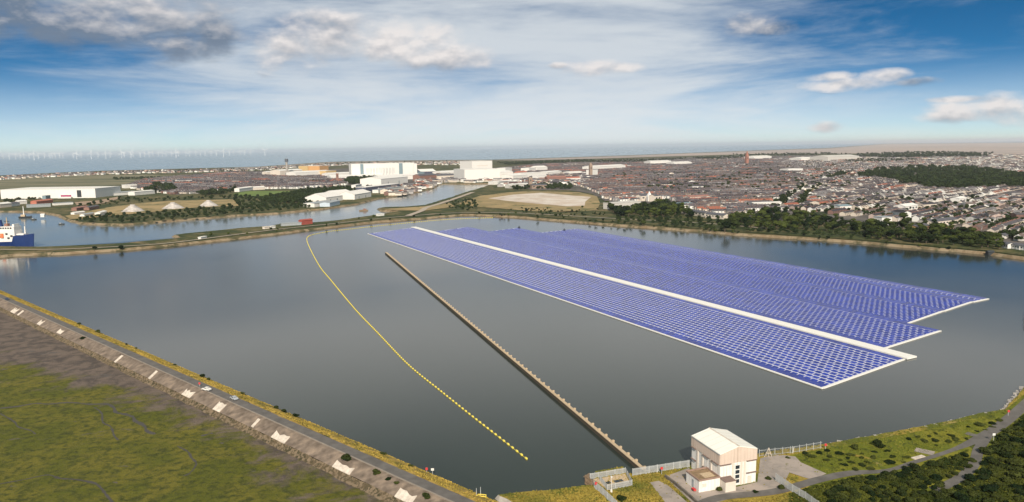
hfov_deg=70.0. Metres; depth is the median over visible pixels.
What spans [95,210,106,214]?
town building
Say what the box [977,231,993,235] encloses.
tree
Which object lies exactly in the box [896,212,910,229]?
tree
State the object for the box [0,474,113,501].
creek
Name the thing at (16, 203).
town building
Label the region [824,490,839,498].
bush
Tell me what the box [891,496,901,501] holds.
bush
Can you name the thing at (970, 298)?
floating solar raft
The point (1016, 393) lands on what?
shore rubble
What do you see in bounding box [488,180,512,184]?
shed
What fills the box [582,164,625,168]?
shed
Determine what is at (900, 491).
bush
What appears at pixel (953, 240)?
tree
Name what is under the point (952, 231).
tree
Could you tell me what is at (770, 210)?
tree
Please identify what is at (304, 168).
town building
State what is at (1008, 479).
bush
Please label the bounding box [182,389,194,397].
concrete slab
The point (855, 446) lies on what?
bush
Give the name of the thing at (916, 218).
terraced house
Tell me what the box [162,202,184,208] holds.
stepped mound
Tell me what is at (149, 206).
dry grass
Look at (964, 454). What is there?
bush
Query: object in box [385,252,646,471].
jetty wall
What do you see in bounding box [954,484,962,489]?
bush
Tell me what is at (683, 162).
shed
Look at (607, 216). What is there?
shore grass
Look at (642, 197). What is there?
town building
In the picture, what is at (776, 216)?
tree
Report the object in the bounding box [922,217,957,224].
town building
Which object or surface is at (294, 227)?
path
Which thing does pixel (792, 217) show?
tree
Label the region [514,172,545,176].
shed
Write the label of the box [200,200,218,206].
stepped mound
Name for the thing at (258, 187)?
town building
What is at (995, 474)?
bush
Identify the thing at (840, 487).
bush
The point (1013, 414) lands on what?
road
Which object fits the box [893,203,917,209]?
town building
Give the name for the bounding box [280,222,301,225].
shed
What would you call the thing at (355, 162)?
beach
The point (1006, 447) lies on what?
bush
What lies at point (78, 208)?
shed
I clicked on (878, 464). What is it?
path
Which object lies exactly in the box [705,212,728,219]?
town building
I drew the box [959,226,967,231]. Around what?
tree
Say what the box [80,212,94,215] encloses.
town building
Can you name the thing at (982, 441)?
road
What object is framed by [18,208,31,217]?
work boat
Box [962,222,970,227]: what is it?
terraced house
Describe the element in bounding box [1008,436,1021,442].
bush
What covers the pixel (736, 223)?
tree
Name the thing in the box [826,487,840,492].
bush
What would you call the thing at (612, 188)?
distant houses
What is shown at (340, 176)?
shed
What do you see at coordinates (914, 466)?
bush
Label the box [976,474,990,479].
bush
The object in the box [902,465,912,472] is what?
bush
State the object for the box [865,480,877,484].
bush
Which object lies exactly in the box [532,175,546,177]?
town building
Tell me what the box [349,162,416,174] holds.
assembly hall
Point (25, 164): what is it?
sea
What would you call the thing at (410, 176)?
shed
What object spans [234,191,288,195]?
sports pitch
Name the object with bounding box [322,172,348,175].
shed
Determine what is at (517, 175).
shed
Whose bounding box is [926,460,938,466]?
bush
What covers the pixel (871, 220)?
tree
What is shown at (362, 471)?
revetment
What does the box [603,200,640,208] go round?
town building
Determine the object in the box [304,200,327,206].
shed
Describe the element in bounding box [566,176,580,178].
town building
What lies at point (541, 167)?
shed
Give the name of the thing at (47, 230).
channel water
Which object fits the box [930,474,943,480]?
bush
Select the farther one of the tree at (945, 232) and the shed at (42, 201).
the shed at (42, 201)
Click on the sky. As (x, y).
(81, 76)
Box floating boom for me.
[306,217,527,459]
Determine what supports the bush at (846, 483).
on the scrub ground at (894, 445)
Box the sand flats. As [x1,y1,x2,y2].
[515,143,1023,159]
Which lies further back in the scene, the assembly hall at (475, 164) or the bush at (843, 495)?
the assembly hall at (475, 164)
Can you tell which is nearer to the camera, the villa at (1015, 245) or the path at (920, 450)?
the path at (920, 450)
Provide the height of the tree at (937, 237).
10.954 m
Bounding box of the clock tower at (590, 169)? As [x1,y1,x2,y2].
[589,162,592,174]
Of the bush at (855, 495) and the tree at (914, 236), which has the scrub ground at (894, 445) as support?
the bush at (855, 495)
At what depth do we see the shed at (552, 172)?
2770.64 m
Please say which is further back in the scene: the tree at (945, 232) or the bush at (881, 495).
the tree at (945, 232)
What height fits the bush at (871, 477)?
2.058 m
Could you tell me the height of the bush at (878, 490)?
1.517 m
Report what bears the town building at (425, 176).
on the mainland
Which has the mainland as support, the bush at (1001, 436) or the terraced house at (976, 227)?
the terraced house at (976, 227)
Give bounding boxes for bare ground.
[75,197,117,204]
[490,193,589,205]
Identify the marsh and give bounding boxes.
[0,311,382,501]
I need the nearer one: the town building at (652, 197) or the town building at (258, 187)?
the town building at (652, 197)
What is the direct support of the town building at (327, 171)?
on the mainland
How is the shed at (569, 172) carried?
on the mainland
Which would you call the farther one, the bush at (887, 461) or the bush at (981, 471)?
the bush at (887, 461)
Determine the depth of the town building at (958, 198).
1256.16 m
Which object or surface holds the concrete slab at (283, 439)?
on the revetment
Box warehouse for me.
[0,186,120,198]
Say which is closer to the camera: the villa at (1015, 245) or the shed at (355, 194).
the villa at (1015, 245)
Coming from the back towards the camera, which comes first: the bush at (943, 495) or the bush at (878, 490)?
the bush at (878, 490)
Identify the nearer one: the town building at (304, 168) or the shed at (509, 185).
the shed at (509, 185)
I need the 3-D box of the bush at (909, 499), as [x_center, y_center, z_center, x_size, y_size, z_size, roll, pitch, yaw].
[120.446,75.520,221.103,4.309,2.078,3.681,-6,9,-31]
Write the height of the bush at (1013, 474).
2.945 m
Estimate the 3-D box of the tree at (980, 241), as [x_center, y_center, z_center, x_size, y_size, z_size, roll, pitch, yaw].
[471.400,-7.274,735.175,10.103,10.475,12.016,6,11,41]
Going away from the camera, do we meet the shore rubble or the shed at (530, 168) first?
the shore rubble
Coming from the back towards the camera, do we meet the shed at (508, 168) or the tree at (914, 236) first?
the shed at (508, 168)
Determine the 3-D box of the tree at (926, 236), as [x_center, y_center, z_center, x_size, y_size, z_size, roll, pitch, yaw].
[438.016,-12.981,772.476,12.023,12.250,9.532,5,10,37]
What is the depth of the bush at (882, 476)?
236.83 m
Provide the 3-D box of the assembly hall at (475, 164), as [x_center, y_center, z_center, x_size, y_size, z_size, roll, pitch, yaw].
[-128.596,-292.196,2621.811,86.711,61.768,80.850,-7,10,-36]
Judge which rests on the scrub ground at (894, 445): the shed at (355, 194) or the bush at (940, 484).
the bush at (940, 484)
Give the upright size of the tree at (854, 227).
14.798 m
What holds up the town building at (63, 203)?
on the mainland
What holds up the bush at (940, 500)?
on the scrub ground at (894, 445)
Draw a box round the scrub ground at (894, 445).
[789,395,1023,501]
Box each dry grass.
[66,199,237,218]
[385,203,453,209]
[459,191,599,211]
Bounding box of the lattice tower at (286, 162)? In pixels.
[285,159,287,171]
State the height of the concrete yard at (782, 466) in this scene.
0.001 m
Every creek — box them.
[0,402,156,434]
[0,413,35,433]
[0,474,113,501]
[95,407,118,439]
[178,446,196,475]
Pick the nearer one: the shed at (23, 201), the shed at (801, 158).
the shed at (23, 201)
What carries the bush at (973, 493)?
on the scrub ground at (894, 445)
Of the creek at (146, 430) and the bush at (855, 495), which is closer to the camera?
the bush at (855, 495)
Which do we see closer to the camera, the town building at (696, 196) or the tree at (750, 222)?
the tree at (750, 222)
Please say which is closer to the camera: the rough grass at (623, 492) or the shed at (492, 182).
the rough grass at (623, 492)
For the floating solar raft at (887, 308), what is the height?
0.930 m
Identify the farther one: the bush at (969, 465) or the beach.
the beach
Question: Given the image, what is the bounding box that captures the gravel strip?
[650,481,685,501]
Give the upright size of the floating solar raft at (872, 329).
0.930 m
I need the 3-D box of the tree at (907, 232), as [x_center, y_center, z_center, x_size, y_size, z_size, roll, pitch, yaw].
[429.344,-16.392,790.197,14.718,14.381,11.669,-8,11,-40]
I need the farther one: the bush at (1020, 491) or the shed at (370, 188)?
the shed at (370, 188)
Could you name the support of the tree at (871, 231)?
on the mainland
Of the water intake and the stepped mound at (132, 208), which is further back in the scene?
the stepped mound at (132, 208)
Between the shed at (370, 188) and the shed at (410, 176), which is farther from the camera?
the shed at (410, 176)
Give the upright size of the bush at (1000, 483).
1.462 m
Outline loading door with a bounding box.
[77,190,81,196]
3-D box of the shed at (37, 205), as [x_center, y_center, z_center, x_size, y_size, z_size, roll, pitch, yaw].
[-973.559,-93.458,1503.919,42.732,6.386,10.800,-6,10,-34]
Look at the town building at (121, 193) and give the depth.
1888.28 m
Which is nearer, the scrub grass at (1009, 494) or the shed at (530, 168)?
the scrub grass at (1009, 494)
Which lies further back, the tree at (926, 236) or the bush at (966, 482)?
the tree at (926, 236)
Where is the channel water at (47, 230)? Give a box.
[0,184,487,246]
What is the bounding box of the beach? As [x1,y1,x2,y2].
[239,160,491,167]
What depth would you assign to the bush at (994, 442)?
262.45 m
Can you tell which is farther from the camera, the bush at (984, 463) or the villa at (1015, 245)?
the villa at (1015, 245)
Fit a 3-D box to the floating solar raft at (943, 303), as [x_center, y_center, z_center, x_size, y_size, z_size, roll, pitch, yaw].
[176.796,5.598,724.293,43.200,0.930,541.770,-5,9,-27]
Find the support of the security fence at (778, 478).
on the shore
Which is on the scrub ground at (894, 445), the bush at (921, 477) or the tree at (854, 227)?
the bush at (921, 477)
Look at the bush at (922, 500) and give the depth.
221.05 m
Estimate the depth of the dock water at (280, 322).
400.19 m
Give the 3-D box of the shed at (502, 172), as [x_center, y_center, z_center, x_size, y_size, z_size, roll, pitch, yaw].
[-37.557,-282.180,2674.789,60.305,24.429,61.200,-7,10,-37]
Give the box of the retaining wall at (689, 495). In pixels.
[664,474,697,501]
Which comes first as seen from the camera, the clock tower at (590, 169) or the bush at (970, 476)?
the bush at (970, 476)
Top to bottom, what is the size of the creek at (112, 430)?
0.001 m
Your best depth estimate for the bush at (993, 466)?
242.52 m
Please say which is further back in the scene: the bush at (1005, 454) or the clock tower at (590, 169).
the clock tower at (590, 169)
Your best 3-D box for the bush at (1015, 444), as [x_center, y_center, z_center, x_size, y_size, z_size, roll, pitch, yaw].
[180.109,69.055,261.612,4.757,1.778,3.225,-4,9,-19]
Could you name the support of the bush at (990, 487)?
on the scrub ground at (894, 445)
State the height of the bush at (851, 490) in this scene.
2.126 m
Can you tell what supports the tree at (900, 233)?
on the mainland
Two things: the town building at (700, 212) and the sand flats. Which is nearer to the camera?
the town building at (700, 212)
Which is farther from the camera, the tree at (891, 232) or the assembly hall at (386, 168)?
the assembly hall at (386, 168)
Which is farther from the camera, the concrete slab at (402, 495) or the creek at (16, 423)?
the creek at (16, 423)
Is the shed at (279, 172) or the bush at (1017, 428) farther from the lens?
the shed at (279, 172)
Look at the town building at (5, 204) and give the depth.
1514.17 m
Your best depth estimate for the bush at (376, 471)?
240.43 m
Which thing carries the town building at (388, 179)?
on the mainland
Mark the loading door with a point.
(78, 191)
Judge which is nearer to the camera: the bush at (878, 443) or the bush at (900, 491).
the bush at (900, 491)
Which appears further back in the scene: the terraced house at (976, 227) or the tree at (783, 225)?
the tree at (783, 225)
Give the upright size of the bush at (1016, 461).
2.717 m
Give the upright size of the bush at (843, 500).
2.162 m
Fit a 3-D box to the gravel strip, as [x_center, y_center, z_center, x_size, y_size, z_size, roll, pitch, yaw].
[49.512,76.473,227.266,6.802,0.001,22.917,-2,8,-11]
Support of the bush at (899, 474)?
on the scrub ground at (894, 445)
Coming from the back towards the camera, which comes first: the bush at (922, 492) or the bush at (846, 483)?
the bush at (846, 483)
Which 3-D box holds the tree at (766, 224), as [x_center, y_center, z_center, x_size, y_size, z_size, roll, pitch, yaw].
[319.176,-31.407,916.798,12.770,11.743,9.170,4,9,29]
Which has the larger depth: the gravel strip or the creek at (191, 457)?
the creek at (191, 457)
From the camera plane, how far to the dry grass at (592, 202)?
1392.27 m
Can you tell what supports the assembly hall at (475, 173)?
on the mainland
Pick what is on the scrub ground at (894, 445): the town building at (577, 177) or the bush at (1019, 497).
the bush at (1019, 497)
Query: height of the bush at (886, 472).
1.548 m
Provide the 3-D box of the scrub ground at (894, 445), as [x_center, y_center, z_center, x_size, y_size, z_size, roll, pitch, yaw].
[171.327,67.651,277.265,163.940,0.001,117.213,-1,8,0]
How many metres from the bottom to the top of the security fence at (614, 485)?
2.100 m
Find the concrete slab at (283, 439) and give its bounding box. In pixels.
[271,430,289,443]
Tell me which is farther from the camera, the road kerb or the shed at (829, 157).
the shed at (829, 157)
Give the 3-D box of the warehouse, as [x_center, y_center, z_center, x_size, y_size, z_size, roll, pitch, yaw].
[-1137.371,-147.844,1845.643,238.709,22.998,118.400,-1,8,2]
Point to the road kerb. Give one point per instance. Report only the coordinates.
(258, 414)
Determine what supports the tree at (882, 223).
on the mainland
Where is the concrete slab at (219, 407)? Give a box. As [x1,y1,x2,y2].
[213,402,226,411]
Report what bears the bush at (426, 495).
on the revetment
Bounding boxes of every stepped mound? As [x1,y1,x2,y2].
[121,204,144,211]
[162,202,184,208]
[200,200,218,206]
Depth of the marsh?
276.51 m
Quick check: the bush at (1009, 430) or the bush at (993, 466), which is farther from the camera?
the bush at (1009, 430)
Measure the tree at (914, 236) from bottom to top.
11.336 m
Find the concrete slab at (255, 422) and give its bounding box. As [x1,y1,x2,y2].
[251,418,259,426]
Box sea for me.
[0,140,1023,174]
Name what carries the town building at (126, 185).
on the mainland
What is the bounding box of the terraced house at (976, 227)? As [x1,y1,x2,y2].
[971,224,979,230]
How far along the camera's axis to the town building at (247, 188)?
1983.70 m
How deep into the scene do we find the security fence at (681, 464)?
245.27 m
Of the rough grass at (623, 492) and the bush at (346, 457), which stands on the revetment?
the bush at (346, 457)
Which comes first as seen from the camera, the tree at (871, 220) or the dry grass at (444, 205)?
the tree at (871, 220)
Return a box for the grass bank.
[1,292,491,501]
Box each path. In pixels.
[0,212,760,249]
[405,192,473,215]
[856,455,885,468]
[915,448,934,454]
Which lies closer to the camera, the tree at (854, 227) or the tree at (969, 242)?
the tree at (969, 242)
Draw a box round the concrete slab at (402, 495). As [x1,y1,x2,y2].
[394,488,416,501]
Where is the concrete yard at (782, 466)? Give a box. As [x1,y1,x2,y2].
[668,454,825,501]
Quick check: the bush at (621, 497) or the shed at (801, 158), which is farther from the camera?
the shed at (801, 158)
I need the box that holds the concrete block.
[911,455,924,459]
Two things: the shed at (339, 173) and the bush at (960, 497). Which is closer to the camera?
the bush at (960, 497)
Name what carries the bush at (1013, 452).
on the scrub ground at (894, 445)
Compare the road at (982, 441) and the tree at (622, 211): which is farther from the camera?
the tree at (622, 211)
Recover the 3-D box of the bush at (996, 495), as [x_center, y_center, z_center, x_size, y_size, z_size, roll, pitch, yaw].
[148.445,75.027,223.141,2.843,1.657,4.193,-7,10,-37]
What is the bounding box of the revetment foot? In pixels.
[0,308,403,501]
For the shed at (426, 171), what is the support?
on the mainland
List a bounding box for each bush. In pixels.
[341,453,350,461]
[372,468,381,474]
[422,492,430,498]
[617,495,626,500]
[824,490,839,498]
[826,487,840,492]
[833,484,846,490]
[836,492,847,498]
[838,498,849,501]
[841,480,850,486]
[845,486,858,493]
[849,492,861,497]
[851,444,857,449]
[852,476,861,482]
[860,485,873,490]
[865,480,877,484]
[866,475,877,480]
[867,490,876,495]
[872,439,885,447]
[874,488,882,493]
[876,494,888,497]
[878,473,885,479]
[881,470,893,474]
[882,490,893,495]
[883,459,895,463]
[886,474,898,480]
[890,482,899,486]
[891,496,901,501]
[894,472,905,477]
[894,488,907,495]
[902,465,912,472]
[905,497,914,501]
[909,462,921,469]
[911,477,922,483]
[914,468,925,474]
[915,474,925,479]
[917,490,929,494]
[918,498,926,501]
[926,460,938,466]
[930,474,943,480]
[934,498,946,501]
[935,481,945,487]
[935,491,949,499]
[940,488,955,495]
[952,455,960,460]
[952,492,971,501]
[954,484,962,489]
[960,452,968,456]
[962,463,972,467]
[962,479,972,485]
[964,457,976,462]
[964,473,977,481]
[968,490,978,496]
[974,468,991,474]
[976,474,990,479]
[978,447,993,454]
[979,460,988,465]
[980,484,998,491]
[983,497,994,501]
[986,445,1003,452]
[987,464,1000,469]
[988,457,1004,465]
[991,440,998,445]
[991,472,999,476]
[991,493,1004,499]
[994,481,1006,486]
[997,433,1009,440]
[997,443,1012,450]
[1000,451,1014,458]
[1001,428,1013,432]
[1002,476,1012,482]
[1005,457,1023,466]
[1007,466,1023,471]
[1007,470,1021,478]
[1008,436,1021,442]
[1008,483,1023,487]
[1009,425,1022,430]
[1009,442,1021,446]
[1009,450,1021,454]
[1013,431,1023,435]
[1014,422,1023,426]
[1014,495,1023,501]
[1015,488,1023,495]
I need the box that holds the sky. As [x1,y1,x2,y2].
[0,0,1023,154]
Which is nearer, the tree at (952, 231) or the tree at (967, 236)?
the tree at (967, 236)
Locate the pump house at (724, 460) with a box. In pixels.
[686,427,757,492]
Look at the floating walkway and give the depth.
494.12 m
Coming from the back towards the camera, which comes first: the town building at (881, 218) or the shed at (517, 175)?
the shed at (517, 175)
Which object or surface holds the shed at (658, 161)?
on the mainland
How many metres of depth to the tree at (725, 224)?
899.65 m
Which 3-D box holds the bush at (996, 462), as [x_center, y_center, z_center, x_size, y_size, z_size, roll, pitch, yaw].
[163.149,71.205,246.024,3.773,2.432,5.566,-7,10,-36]
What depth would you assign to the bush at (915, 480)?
233.62 m
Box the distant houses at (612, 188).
[0,154,1023,240]
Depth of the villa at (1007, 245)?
727.39 m
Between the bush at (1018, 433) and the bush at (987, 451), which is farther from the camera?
the bush at (1018, 433)
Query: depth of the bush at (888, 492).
225.93 m
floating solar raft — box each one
[367,228,904,388]
[435,227,940,347]
[490,228,943,322]
[542,230,971,310]
[568,229,988,301]
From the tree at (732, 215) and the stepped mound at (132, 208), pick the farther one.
the stepped mound at (132, 208)
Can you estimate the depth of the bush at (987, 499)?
220.08 m
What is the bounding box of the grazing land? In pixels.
[0,175,170,189]
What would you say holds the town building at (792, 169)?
on the mainland
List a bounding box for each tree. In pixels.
[618,208,626,215]
[649,207,656,212]
[722,221,730,232]
[727,213,736,217]
[729,217,741,223]
[733,220,741,226]
[742,217,751,223]
[746,220,753,227]
[757,210,766,214]
[762,221,771,229]
[767,208,773,213]
[773,213,780,219]
[777,222,787,228]
[787,216,798,220]
[797,210,809,214]
[837,219,849,225]
[850,222,858,230]
[866,218,876,225]
[866,228,877,237]
[877,221,890,227]
[880,227,886,238]
[886,230,894,235]
[895,230,904,238]
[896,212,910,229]
[903,229,916,240]
[908,233,921,242]
[918,226,926,230]
[921,233,932,242]
[930,223,946,227]
[932,227,940,234]
[934,235,943,243]
[942,228,950,239]
[947,222,954,227]
[948,228,957,234]
[948,237,957,244]
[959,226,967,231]
[959,233,978,240]
[964,239,975,245]
[969,227,977,233]
[976,238,986,247]
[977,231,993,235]
[984,239,994,246]
[995,240,1003,248]
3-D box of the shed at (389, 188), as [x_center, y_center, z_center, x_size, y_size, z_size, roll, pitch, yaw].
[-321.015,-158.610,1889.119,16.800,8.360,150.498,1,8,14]
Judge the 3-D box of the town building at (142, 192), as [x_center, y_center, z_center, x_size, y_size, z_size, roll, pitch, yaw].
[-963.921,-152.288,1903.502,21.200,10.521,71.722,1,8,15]
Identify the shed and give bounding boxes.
[15,200,26,203]
[26,203,50,207]
[30,199,52,203]
[71,205,85,210]
[83,205,98,209]
[270,169,301,174]
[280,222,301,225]
[298,218,312,224]
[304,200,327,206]
[305,192,342,201]
[320,200,339,206]
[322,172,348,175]
[327,174,382,177]
[327,189,348,193]
[340,189,370,199]
[351,184,361,190]
[355,183,399,190]
[372,186,401,192]
[373,173,417,178]
[417,169,434,173]
[432,170,453,173]
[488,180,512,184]
[498,167,511,170]
[500,170,512,174]
[500,173,526,178]
[504,183,527,187]
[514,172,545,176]
[521,167,535,170]
[532,166,546,169]
[542,170,561,173]
[563,171,581,173]
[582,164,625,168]
[644,160,670,163]
[666,161,691,163]
[744,155,771,158]
[789,157,809,159]
[810,154,858,160]
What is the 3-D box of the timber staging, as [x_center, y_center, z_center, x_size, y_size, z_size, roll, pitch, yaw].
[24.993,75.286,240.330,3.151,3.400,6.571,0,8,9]
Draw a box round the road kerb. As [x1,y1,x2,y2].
[0,298,453,501]
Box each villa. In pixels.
[1001,241,1011,248]
[1012,242,1022,249]
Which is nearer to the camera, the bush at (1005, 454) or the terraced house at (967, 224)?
the bush at (1005, 454)
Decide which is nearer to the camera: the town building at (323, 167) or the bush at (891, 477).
the bush at (891, 477)
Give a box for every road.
[0,294,474,501]
[698,399,1023,501]
[930,435,991,491]
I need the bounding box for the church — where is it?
[529,184,546,188]
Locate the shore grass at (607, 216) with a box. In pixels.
[455,210,1023,254]
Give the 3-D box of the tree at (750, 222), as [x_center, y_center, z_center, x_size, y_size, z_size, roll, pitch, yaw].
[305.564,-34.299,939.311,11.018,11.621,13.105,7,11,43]
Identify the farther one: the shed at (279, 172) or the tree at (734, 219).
the shed at (279, 172)
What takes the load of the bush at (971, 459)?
on the scrub ground at (894, 445)
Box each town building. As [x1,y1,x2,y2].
[0,202,11,207]
[10,201,19,205]
[42,195,50,198]
[52,202,72,204]
[71,211,84,214]
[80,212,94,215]
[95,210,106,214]
[114,191,129,195]
[122,184,136,187]
[128,190,154,194]
[175,179,191,180]
[234,186,252,191]
[253,186,264,189]
[286,170,324,175]
[299,165,319,170]
[308,165,328,170]
[320,170,335,173]
[360,175,407,185]
[413,173,435,180]
[436,174,453,178]
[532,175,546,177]
[545,176,565,179]
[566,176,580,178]
[586,169,597,174]
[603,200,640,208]
[635,194,646,200]
[649,194,660,201]
[682,208,708,216]
[684,194,709,197]
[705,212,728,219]
[749,201,781,205]
[780,168,802,169]
[833,204,851,207]
[873,216,891,224]
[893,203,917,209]
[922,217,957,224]
[950,196,966,201]
[1001,233,1010,238]
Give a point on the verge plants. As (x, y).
(216, 385)
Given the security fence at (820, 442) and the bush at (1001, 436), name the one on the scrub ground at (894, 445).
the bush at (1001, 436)
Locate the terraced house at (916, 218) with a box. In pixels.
[912,214,920,221]
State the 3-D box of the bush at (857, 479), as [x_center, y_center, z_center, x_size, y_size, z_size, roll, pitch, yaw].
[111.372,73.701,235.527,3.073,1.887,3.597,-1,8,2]
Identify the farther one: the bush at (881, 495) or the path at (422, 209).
the path at (422, 209)
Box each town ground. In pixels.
[120,168,415,194]
[498,155,1023,242]
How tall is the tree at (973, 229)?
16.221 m
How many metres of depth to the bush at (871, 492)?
225.97 m
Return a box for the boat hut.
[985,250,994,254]
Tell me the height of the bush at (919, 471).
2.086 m
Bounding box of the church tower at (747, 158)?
[745,151,748,162]
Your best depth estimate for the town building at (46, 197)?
1708.30 m
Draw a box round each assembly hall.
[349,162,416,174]
[454,168,499,179]
[460,160,491,168]
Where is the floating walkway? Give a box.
[411,227,916,359]
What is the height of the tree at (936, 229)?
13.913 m
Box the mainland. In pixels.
[0,142,1023,259]
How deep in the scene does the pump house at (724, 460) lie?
234.74 m
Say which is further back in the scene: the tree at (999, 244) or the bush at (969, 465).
the tree at (999, 244)
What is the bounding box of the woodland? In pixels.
[3,151,1023,239]
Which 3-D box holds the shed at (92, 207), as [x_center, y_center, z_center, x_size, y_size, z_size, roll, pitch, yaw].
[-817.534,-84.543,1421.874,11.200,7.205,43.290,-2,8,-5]
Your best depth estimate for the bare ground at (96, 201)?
1638.57 m
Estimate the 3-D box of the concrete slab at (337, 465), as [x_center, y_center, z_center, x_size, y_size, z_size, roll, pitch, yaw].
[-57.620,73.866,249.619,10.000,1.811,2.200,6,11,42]
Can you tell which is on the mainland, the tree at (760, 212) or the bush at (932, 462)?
the tree at (760, 212)
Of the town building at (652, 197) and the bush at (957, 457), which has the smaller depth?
the bush at (957, 457)
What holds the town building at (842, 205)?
on the mainland
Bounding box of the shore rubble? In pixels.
[830,386,1023,442]
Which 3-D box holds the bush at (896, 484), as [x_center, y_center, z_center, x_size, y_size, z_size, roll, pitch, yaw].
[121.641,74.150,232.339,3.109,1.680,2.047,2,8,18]
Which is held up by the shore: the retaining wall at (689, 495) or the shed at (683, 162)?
the retaining wall at (689, 495)
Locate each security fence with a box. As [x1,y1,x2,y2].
[590,467,631,489]
[594,481,616,501]
[632,460,689,475]
[759,441,821,455]
[775,474,818,501]
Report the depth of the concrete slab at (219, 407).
309.06 m
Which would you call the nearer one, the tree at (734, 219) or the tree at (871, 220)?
the tree at (871, 220)
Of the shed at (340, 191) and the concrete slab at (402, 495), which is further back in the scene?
the shed at (340, 191)
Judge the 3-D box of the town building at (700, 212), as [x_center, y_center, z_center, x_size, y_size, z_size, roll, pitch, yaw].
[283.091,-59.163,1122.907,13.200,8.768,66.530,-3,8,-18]
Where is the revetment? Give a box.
[0,299,449,501]
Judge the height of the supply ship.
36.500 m
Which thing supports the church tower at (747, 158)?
on the mainland
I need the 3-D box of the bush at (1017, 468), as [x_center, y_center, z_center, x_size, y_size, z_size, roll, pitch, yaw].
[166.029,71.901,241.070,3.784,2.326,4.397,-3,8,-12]
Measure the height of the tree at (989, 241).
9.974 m
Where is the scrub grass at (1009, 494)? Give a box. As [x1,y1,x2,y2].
[788,414,1023,501]
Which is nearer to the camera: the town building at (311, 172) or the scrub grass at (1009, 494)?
the scrub grass at (1009, 494)
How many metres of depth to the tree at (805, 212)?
1042.88 m
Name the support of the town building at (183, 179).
on the mainland
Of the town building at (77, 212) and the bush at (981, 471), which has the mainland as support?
the town building at (77, 212)
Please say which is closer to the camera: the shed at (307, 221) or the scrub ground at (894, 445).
the scrub ground at (894, 445)
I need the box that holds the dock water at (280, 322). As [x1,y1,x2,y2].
[0,216,1023,500]
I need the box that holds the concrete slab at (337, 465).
[332,460,354,474]
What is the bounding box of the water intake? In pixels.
[593,474,629,488]
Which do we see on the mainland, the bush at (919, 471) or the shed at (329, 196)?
the shed at (329, 196)
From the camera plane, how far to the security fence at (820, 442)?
258.81 m
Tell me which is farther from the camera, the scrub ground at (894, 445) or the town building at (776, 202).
the town building at (776, 202)
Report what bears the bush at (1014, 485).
on the scrub ground at (894, 445)
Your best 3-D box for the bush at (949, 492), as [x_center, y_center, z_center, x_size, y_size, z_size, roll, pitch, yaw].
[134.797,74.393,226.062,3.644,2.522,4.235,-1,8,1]
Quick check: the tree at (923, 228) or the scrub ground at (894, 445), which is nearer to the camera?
the scrub ground at (894, 445)
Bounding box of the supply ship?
[0,217,33,246]
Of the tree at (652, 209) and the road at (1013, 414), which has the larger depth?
the tree at (652, 209)
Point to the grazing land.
(86, 180)
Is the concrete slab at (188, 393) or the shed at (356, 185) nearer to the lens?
the concrete slab at (188, 393)
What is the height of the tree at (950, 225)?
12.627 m
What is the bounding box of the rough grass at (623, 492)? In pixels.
[502,448,789,501]
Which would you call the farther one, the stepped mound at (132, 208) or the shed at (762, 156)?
the shed at (762, 156)
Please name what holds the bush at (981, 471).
on the scrub ground at (894, 445)
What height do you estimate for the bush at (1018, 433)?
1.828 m
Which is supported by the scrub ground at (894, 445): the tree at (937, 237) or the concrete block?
the concrete block
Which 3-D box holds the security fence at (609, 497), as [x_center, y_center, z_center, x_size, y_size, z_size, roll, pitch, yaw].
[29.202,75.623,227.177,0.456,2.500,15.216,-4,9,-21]
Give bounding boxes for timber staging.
[583,473,591,484]
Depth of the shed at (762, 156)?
5163.99 m
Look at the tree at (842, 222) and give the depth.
915.49 m
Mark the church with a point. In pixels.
(533, 186)
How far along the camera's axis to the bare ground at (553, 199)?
1512.53 m
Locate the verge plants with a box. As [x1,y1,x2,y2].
[0,290,497,501]
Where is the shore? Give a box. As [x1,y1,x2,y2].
[495,320,1023,501]
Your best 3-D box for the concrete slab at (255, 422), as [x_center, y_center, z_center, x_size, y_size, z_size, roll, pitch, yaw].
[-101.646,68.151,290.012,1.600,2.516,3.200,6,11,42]
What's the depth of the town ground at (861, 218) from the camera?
1711.87 m
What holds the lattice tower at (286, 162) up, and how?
on the mainland
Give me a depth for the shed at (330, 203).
1407.15 m
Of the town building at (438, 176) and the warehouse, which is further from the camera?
the town building at (438, 176)

